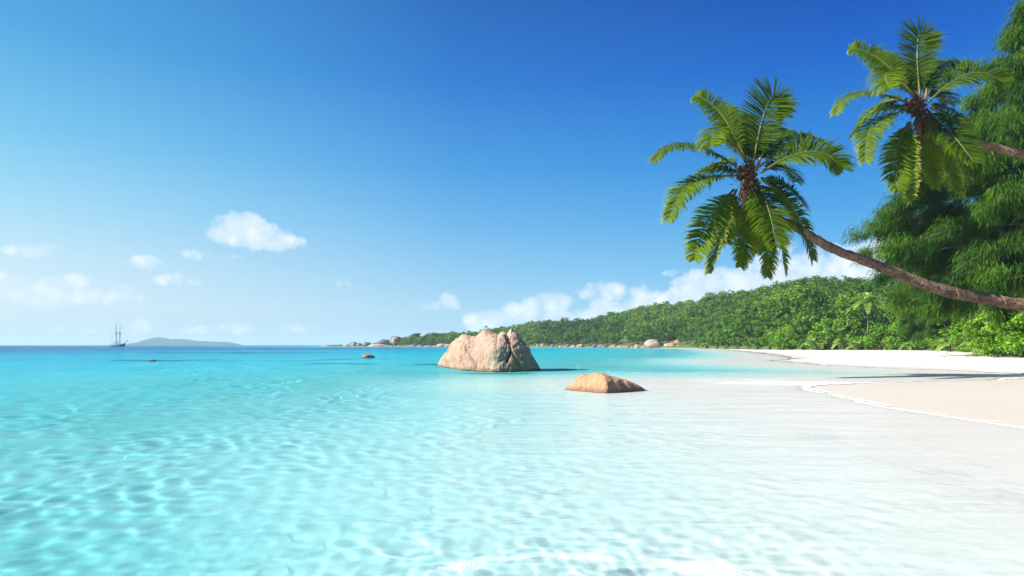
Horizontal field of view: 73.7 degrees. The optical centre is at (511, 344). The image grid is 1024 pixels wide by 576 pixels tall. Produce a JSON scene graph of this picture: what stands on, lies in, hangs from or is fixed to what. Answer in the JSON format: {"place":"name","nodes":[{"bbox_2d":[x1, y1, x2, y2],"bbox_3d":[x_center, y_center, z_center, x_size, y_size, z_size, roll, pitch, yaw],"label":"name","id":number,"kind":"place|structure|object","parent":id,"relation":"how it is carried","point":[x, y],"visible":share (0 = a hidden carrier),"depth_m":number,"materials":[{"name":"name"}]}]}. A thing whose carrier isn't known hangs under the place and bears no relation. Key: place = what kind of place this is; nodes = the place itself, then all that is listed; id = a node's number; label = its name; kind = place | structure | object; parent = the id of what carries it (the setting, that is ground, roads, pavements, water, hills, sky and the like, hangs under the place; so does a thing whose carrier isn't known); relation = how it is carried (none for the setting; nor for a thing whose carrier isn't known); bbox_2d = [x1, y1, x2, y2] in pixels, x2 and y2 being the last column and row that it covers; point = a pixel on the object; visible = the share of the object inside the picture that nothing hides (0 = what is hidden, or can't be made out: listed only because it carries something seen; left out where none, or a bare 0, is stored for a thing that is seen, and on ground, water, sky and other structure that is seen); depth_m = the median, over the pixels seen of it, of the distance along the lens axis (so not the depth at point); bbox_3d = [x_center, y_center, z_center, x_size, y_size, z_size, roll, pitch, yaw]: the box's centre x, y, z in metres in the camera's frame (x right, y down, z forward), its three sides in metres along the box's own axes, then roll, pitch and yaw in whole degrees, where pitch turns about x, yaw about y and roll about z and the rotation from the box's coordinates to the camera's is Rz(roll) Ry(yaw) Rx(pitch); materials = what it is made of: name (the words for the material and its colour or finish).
{"place":"outdoors","nodes":[
{"label":"outdoors","id":0,"kind":"place"},
{"bbox_2d":[125,337,240,344],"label":"island","id":1,"kind":"structure","parent":0,"point":[158,341],"depth_m":4072.72,"materials":[{"name":"blue"}]},
{"bbox_2d":[0,345,1023,575],"bbox_3d":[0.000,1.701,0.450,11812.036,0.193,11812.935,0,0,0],"label":"sea","id":2,"kind":"structure","parent":0,"point":[239,460],"depth_m":9.40,"materials":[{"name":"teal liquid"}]},
{"bbox_2d":[109,330,125,346],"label":"sailing ship","id":3,"kind":"object","parent":2,"relation":"on","point":[114,344],"visible":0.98,"depth_m":698.88,"materials":[{"name":"white"}]},
{"bbox_2d":[361,354,374,357],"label":"sea rock","id":4,"kind":"object","parent":2,"relation":"in","point":[367,356],"visible":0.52,"depth_m":89.56,"materials":[{"name":"beige stone"}]},
{"bbox_2d":[437,329,539,371],"bbox_3d":[-3.444,0.687,50.590,4.900,3.627,13.680,0,0,-43],"label":"granite boulder","id":5,"kind":"object","parent":2,"relation":"in","point":[488,350],"visible":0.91,"depth_m":45.81,"materials":[{"name":"beige stone"}]},
{"bbox_2d":[565,372,644,392],"bbox_3d":[3.465,1.767,25.889,2.406,1.465,2.732,0,0,-38],"label":"granite boulder","id":6,"kind":"object","parent":2,"relation":"in","point":[599,382],"visible":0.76,"depth_m":24.96,"materials":[{"name":"beige stone"}]},
{"bbox_2d":[807,363,1016,421],"bbox_3d":[22.731,1.666,35.616,14.404,0.027,60.552,0,0,22],"label":"foam","id":7,"kind":"object","parent":2,"relation":"on","point":[904,381],"visible":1,"depth_m":29.59,"materials":[{"name":"white"}]},
{"bbox_2d":[0,0,1023,344],"label":"sky","id":8,"kind":"structure","parent":0,"point":[243,172],"materials":[{"name":"blue"}]},
{"bbox_2d":[320,312,1023,354],"bbox_3d":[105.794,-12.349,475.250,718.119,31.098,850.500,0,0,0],"label":"hill","id":9,"kind":"structure","parent":0,"point":[681,344],"depth_m":392.84,"materials":[{"name":"green plant"}]},
{"bbox_2d":[376,339,388,344],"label":"shore boulder","id":10,"kind":"object","parent":9,"relation":"on","point":[382,341],"visible":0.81,"depth_m":753.44,"materials":[{"name":"stone"}]},
{"bbox_2d":[389,336,400,344],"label":"shore boulder","id":11,"kind":"object","parent":9,"relation":"on","point":[391,338],"visible":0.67,"depth_m":742.99,"materials":[{"name":"stone"}]},
{"bbox_2d":[391,337,399,344],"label":"shore boulder","id":12,"kind":"object","parent":9,"relation":"on","point":[395,339],"visible":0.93,"depth_m":735.25,"materials":[{"name":"stone"}]},
{"bbox_2d":[372,275,910,344],"bbox_3d":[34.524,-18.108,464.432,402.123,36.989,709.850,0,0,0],"label":"hill forest","id":13,"kind":"object","parent":9,"relation":"on","point":[702,312],"visible":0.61,"depth_m":426.34,"materials":[{"name":"green plant"}]},
{"bbox_2d":[697,338,708,347],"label":"beach shrub","id":14,"kind":"object","parent":9,"relation":"on","point":[700,341],"visible":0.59,"depth_m":318.85,"materials":[{"name":"green plant"}]},
{"bbox_2d":[702,323,713,332],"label":"broadleaf tree","id":15,"kind":"object","parent":9,"relation":"on","point":[708,327],"visible":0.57,"depth_m":335.22,"materials":[{"name":"green plant"}]},
{"bbox_2d":[704,330,715,344],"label":"broadleaf tree","id":16,"kind":"object","parent":9,"relation":"on","point":[711,334],"visible":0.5,"depth_m":310.03,"materials":[{"name":"green plant"}]},
{"bbox_2d":[706,337,719,347],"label":"beach shrub","id":17,"kind":"object","parent":9,"relation":"on","point":[711,340],"visible":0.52,"depth_m":295.35,"materials":[{"name":"green plant"}]},
{"bbox_2d":[714,329,724,339],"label":"broadleaf tree","id":18,"kind":"object","parent":9,"relation":"on","point":[718,334],"visible":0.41,"depth_m":286.06,"materials":[{"name":"green plant"}]},
{"bbox_2d":[714,320,727,332],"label":"broadleaf tree","id":19,"kind":"object","parent":9,"relation":"on","point":[717,327],"visible":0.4,"depth_m":297.60,"materials":[{"name":"green plant"}]},
{"bbox_2d":[716,314,732,321],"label":"broadleaf tree","id":20,"kind":"object","parent":9,"relation":"on","point":[721,318],"visible":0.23,"depth_m":311.26,"materials":[{"name":"green plant"}]},
{"bbox_2d":[716,336,735,346],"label":"beach shrub","id":21,"kind":"object","parent":9,"relation":"on","point":[721,341],"visible":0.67,"depth_m":273.69,"materials":[{"name":"green plant"}]},
{"bbox_2d":[720,317,736,327],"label":"broadleaf tree","id":22,"kind":"object","parent":9,"relation":"on","point":[725,323],"visible":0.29,"depth_m":292.13,"materials":[{"name":"green plant"}]},
{"bbox_2d":[721,325,741,338],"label":"broadleaf tree","id":23,"kind":"object","parent":9,"relation":"on","point":[729,332],"visible":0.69,"depth_m":268.39,"materials":[{"name":"green plant"}]},
{"bbox_2d":[727,314,741,322],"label":"broadleaf tree","id":24,"kind":"object","parent":9,"relation":"on","point":[736,316],"visible":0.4,"depth_m":288.24,"materials":[{"name":"green plant"}]},
{"bbox_2d":[728,337,742,346],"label":"beach shrub","id":25,"kind":"object","parent":9,"relation":"on","point":[738,340],"visible":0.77,"depth_m":253.63,"materials":[{"name":"green plant"}]},
{"bbox_2d":[734,317,754,337],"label":"broadleaf tree","id":26,"kind":"object","parent":9,"relation":"on","point":[737,324],"visible":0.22,"depth_m":264.17,"materials":[{"name":"green plant"}]},
{"bbox_2d":[736,315,756,337],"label":"broadleaf tree","id":27,"kind":"object","parent":9,"relation":"on","point":[745,322],"visible":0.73,"depth_m":243.65,"materials":[{"name":"green plant"}]},
{"bbox_2d":[741,337,751,346],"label":"beach shrub","id":28,"kind":"object","parent":9,"relation":"on","point":[745,342],"visible":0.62,"depth_m":234.84,"materials":[{"name":"green plant"}]},
{"bbox_2d":[739,305,760,319],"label":"broadleaf tree","id":29,"kind":"object","parent":9,"relation":"on","point":[745,311],"visible":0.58,"depth_m":264.22,"materials":[{"name":"green plant"}]},
{"bbox_2d":[747,338,763,348],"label":"beach shrub","id":30,"kind":"object","parent":9,"relation":"on","point":[754,342],"visible":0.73,"depth_m":223.68,"materials":[{"name":"green plant"}]},
{"bbox_2d":[748,318,765,335],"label":"broadleaf tree","id":31,"kind":"object","parent":9,"relation":"on","point":[753,324],"visible":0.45,"depth_m":236.85,"materials":[{"name":"green plant"}]},
{"bbox_2d":[753,319,769,338],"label":"broadleaf tree","id":32,"kind":"object","parent":9,"relation":"on","point":[760,328],"visible":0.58,"depth_m":223.02,"materials":[{"name":"green plant"}]},
{"bbox_2d":[760,306,775,321],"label":"broadleaf tree","id":33,"kind":"object","parent":9,"relation":"on","point":[764,315],"visible":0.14,"depth_m":239.38,"materials":[{"name":"green plant"}]},
{"bbox_2d":[758,300,779,316],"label":"broadleaf tree","id":34,"kind":"object","parent":9,"relation":"on","point":[761,305],"visible":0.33,"depth_m":245.12,"materials":[{"name":"green plant"}]},
{"bbox_2d":[764,305,791,328],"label":"broadleaf tree","id":35,"kind":"object","parent":9,"relation":"on","point":[774,312],"visible":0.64,"depth_m":218.30,"materials":[{"name":"green plant"}]},
{"bbox_2d":[762,318,794,337],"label":"broadleaf tree","id":36,"kind":"object","parent":9,"relation":"on","point":[778,321],"visible":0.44,"depth_m":204.15,"materials":[{"name":"green plant"}]},
{"bbox_2d":[777,297,801,320],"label":"broadleaf tree","id":37,"kind":"object","parent":9,"relation":"on","point":[790,302],"visible":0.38,"depth_m":220.13,"materials":[{"name":"green plant"}]},
{"bbox_2d":[784,304,809,325],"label":"broadleaf tree","id":38,"kind":"object","parent":9,"relation":"on","point":[794,316],"visible":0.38,"depth_m":209.22,"materials":[{"name":"green plant"}]},
{"bbox_2d":[788,319,808,336],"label":"broadleaf tree","id":39,"kind":"object","parent":9,"relation":"on","point":[796,328],"visible":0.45,"depth_m":195.71,"materials":[{"name":"green plant"}]},
{"bbox_2d":[792,284,825,309],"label":"broadleaf tree","id":40,"kind":"object","parent":9,"relation":"on","point":[802,295],"visible":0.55,"depth_m":220.15,"materials":[{"name":"green plant"}]},
{"bbox_2d":[791,299,830,314],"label":"broadleaf tree","id":41,"kind":"object","parent":9,"relation":"on","point":[808,304],"visible":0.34,"depth_m":210.47,"materials":[{"name":"green plant"}]},
{"bbox_2d":[794,307,837,333],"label":"broadleaf tree","id":42,"kind":"object","parent":9,"relation":"on","point":[808,321],"visible":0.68,"depth_m":184.81,"materials":[{"name":"green plant"}]},
{"bbox_2d":[806,305,829,316],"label":"broadleaf tree","id":43,"kind":"object","parent":9,"relation":"on","point":[822,307],"visible":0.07,"depth_m":195.22,"materials":[{"name":"green plant"}]},
{"bbox_2d":[828,317,853,337],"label":"broadleaf tree","id":44,"kind":"object","parent":9,"relation":"on","point":[847,327],"visible":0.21,"depth_m":175.61,"materials":[{"name":"green plant"}]},
{"bbox_2d":[832,291,856,305],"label":"broadleaf tree","id":45,"kind":"object","parent":9,"relation":"on","point":[833,302],"visible":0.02,"depth_m":205.40,"materials":[{"name":"green plant"}]},
{"bbox_2d":[831,291,874,314],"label":"broadleaf tree","id":46,"kind":"object","parent":9,"relation":"on","point":[842,300],"visible":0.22,"depth_m":191.46,"materials":[{"name":"green plant"}]},
{"bbox_2d":[836,297,872,336],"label":"broadleaf tree","id":47,"kind":"object","parent":9,"relation":"on","point":[842,310],"visible":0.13,"depth_m":184.15,"materials":[{"name":"green plant"}]},
{"bbox_2d":[843,302,885,334],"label":"broadleaf tree","id":48,"kind":"object","parent":9,"relation":"on","point":[853,315],"visible":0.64,"depth_m":168.27,"materials":[{"name":"green plant"}]},
{"bbox_2d":[870,299,899,334],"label":"broadleaf tree","id":49,"kind":"object","parent":9,"relation":"on","point":[891,317],"visible":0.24,"depth_m":164.37,"materials":[{"name":"green plant"}]},
{"bbox_2d":[878,295,891,300],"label":"broadleaf tree","id":50,"kind":"object","parent":9,"relation":"on","point":[883,298],"visible":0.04,"depth_m":196.14,"materials":[{"name":"green plant"}]},
{"bbox_2d":[932,314,960,337],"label":"broadleaf tree","id":51,"kind":"object","parent":9,"relation":"on","point":[950,324],"visible":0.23,"depth_m":127.57,"materials":[{"name":"green plant"}]},
{"bbox_2d":[952,306,979,334],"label":"broadleaf tree","id":52,"kind":"object","parent":9,"relation":"on","point":[960,324],"visible":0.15,"depth_m":107.55,"materials":[{"name":"green plant"}]},
{"bbox_2d":[365,346,1023,427],"bbox_3d":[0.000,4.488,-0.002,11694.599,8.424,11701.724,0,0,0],"label":"beach","id":53,"kind":"structure","parent":0,"point":[1001,401],"depth_m":26.68,"materials":[{"name":"beige sand"}]},
{"bbox_2d":[368,344,387,346],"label":"shore boulder","id":54,"kind":"object","parent":53,"relation":"on","point":[377,345],"visible":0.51,"depth_m":748.52,"materials":[{"name":"stone"}]},
{"bbox_2d":[644,339,661,347],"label":"shore boulder","id":55,"kind":"object","parent":53,"relation":"on","point":[652,343],"visible":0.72,"depth_m":388.76,"materials":[{"name":"stone"}]},
{"bbox_2d":[758,334,775,349],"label":"beach shrub","id":56,"kind":"object","parent":53,"relation":"on","point":[763,341],"visible":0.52,"depth_m":212.17,"materials":[{"name":"green plant"}]},
{"bbox_2d":[766,324,807,349],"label":"bright bush","id":57,"kind":"object","parent":53,"relation":"on","point":[777,338],"visible":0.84,"depth_m":194.69,"materials":[{"name":"green plant"}]},
{"bbox_2d":[778,337,798,347],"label":"beach shrub","id":58,"kind":"object","parent":53,"relation":"on","point":[790,345],"visible":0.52,"depth_m":193.88,"materials":[{"name":"green plant"}]},
{"bbox_2d":[791,338,810,349],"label":"beach shrub","id":59,"kind":"object","parent":53,"relation":"on","point":[800,342],"visible":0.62,"depth_m":186.57,"materials":[{"name":"green plant"}]},
{"bbox_2d":[800,335,834,349],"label":"young palm","id":60,"kind":"object","parent":53,"relation":"on","point":[817,341],"visible":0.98,"depth_m":172.02,"materials":[{"name":"green plant"}]},
{"bbox_2d":[807,315,852,349],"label":"bright bush","id":61,"kind":"object","parent":53,"relation":"on","point":[827,330],"visible":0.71,"depth_m":174.15,"materials":[{"name":"green plant"}]},
{"bbox_2d":[646,73,1023,311],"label":"coconut palm","id":62,"kind":"object","parent":53,"relation":"on","point":[755,217],"visible":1,"depth_m":35.93,"materials":[{"name":"green plant"}]},
{"bbox_2d":[831,337,857,349],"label":"young palm","id":63,"kind":"object","parent":53,"relation":"on","point":[843,343],"visible":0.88,"depth_m":162.59,"materials":[{"name":"green plant"}]},
{"bbox_2d":[835,332,856,349],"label":"beach shrub","id":64,"kind":"object","parent":53,"relation":"on","point":[851,334],"visible":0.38,"depth_m":166.66,"materials":[{"name":"green plant"}]},
{"bbox_2d":[847,336,865,349],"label":"beach shrub","id":65,"kind":"object","parent":53,"relation":"on","point":[855,338],"visible":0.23,"depth_m":162.99,"materials":[{"name":"green plant"}]},
{"bbox_2d":[845,338,872,349],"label":"young palm","id":66,"kind":"object","parent":53,"relation":"on","point":[858,342],"visible":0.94,"depth_m":157.26,"materials":[{"name":"green plant"}]},
{"bbox_2d":[846,292,889,349],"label":"young palm","id":67,"kind":"object","parent":53,"relation":"on","point":[867,299],"visible":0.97,"depth_m":157.21,"materials":[{"name":"green plant"}]},
{"bbox_2d":[850,311,888,342],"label":"bright bush","id":68,"kind":"object","parent":53,"relation":"on","point":[863,322],"visible":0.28,"depth_m":169.19,"materials":[{"name":"green plant"}]},
{"bbox_2d":[859,319,899,349],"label":"bright bush","id":69,"kind":"object","parent":53,"relation":"on","point":[870,336],"visible":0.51,"depth_m":155.29,"materials":[{"name":"green plant"}]},
{"bbox_2d":[872,332,888,346],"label":"beach shrub","id":70,"kind":"object","parent":53,"relation":"on","point":[877,341],"visible":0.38,"depth_m":157.53,"materials":[{"name":"green plant"}]},
{"bbox_2d":[877,317,927,349],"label":"bright bush","id":71,"kind":"object","parent":53,"relation":"on","point":[894,327],"visible":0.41,"depth_m":149.83,"materials":[{"name":"green plant"}]},
{"bbox_2d":[898,342,916,349],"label":"young palm","id":72,"kind":"object","parent":53,"relation":"on","point":[908,345],"visible":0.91,"depth_m":143.68,"materials":[{"name":"green plant"}]},
{"bbox_2d":[828,14,1023,203],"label":"coconut palm","id":73,"kind":"object","parent":53,"relation":"on","point":[929,147],"visible":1,"depth_m":39.72,"materials":[{"name":"green plant"}]},
{"bbox_2d":[914,325,945,350],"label":"bright bush","id":74,"kind":"object","parent":53,"relation":"on","point":[920,343],"visible":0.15,"depth_m":135.85,"materials":[{"name":"green plant"}]},
{"bbox_2d":[842,0,1023,329],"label":"casuarina tree","id":75,"kind":"object","parent":53,"relation":"on","point":[978,245],"visible":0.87,"depth_m":72.38,"materials":[{"name":"green plant"}]},
{"bbox_2d":[894,270,978,343],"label":"casuarina tree","id":76,"kind":"object","parent":53,"relation":"on","point":[910,330],"visible":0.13,"depth_m":134.72,"materials":[{"name":"green plant"}]},
{"bbox_2d":[923,323,961,350],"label":"bright bush","id":77,"kind":"object","parent":53,"relation":"on","point":[931,340],"visible":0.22,"depth_m":130.84,"materials":[{"name":"green plant"}]},
{"bbox_2d":[930,337,967,351],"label":"young palm","id":78,"kind":"object","parent":53,"relation":"on","point":[947,342],"visible":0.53,"depth_m":113.64,"materials":[{"name":"green plant"}]},
{"bbox_2d":[938,329,960,350],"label":"beach shrub","id":79,"kind":"object","parent":53,"relation":"on","point":[946,331],"visible":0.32,"depth_m":121.20,"materials":[{"name":"green plant"}]},
{"bbox_2d":[944,324,973,351],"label":"bright bush","id":80,"kind":"object","parent":53,"relation":"on","point":[954,338],"visible":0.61,"depth_m":105.89,"materials":[{"name":"green plant"}]},
{"bbox_2d":[955,338,980,353],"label":"young palm","id":81,"kind":"object","parent":53,"relation":"on","point":[966,343],"visible":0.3,"depth_m":94.28,"materials":[{"name":"green plant"}]},
{"bbox_2d":[956,301,983,329],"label":"casuarina tree","id":82,"kind":"object","parent":53,"relation":"on","point":[977,327],"visible":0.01,"depth_m":93.51,"materials":[{"name":"green plant"}]},
{"bbox_2d":[966,322,1004,356],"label":"bright bush","id":83,"kind":"object","parent":53,"relation":"on","point":[977,333],"visible":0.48,"depth_m":71.05,"materials":[{"name":"green plant"}]},
{"bbox_2d":[977,333,1017,356],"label":"bright bush","id":84,"kind":"object","parent":53,"relation":"on","point":[986,344],"visible":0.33,"depth_m":70.14,"materials":[{"name":"green plant"}]},
{"bbox_2d":[974,291,1023,356],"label":"bright bush","id":85,"kind":"object","parent":53,"relation":"on","point":[987,326],"visible":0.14,"depth_m":69.21,"materials":[{"name":"green plant"}]},
{"bbox_2d":[985,316,1023,357],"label":"bright bush","id":86,"kind":"object","parent":53,"relation":"on","point":[1004,348],"visible":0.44,"depth_m":65.97,"materials":[{"name":"green plant"}]},
{"bbox_2d":[993,309,1023,352],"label":"bright bush","id":87,"kind":"object","parent":53,"relation":"on","point":[1018,316],"visible":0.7,"depth_m":63.57,"materials":[{"name":"green plant"}]}
]}

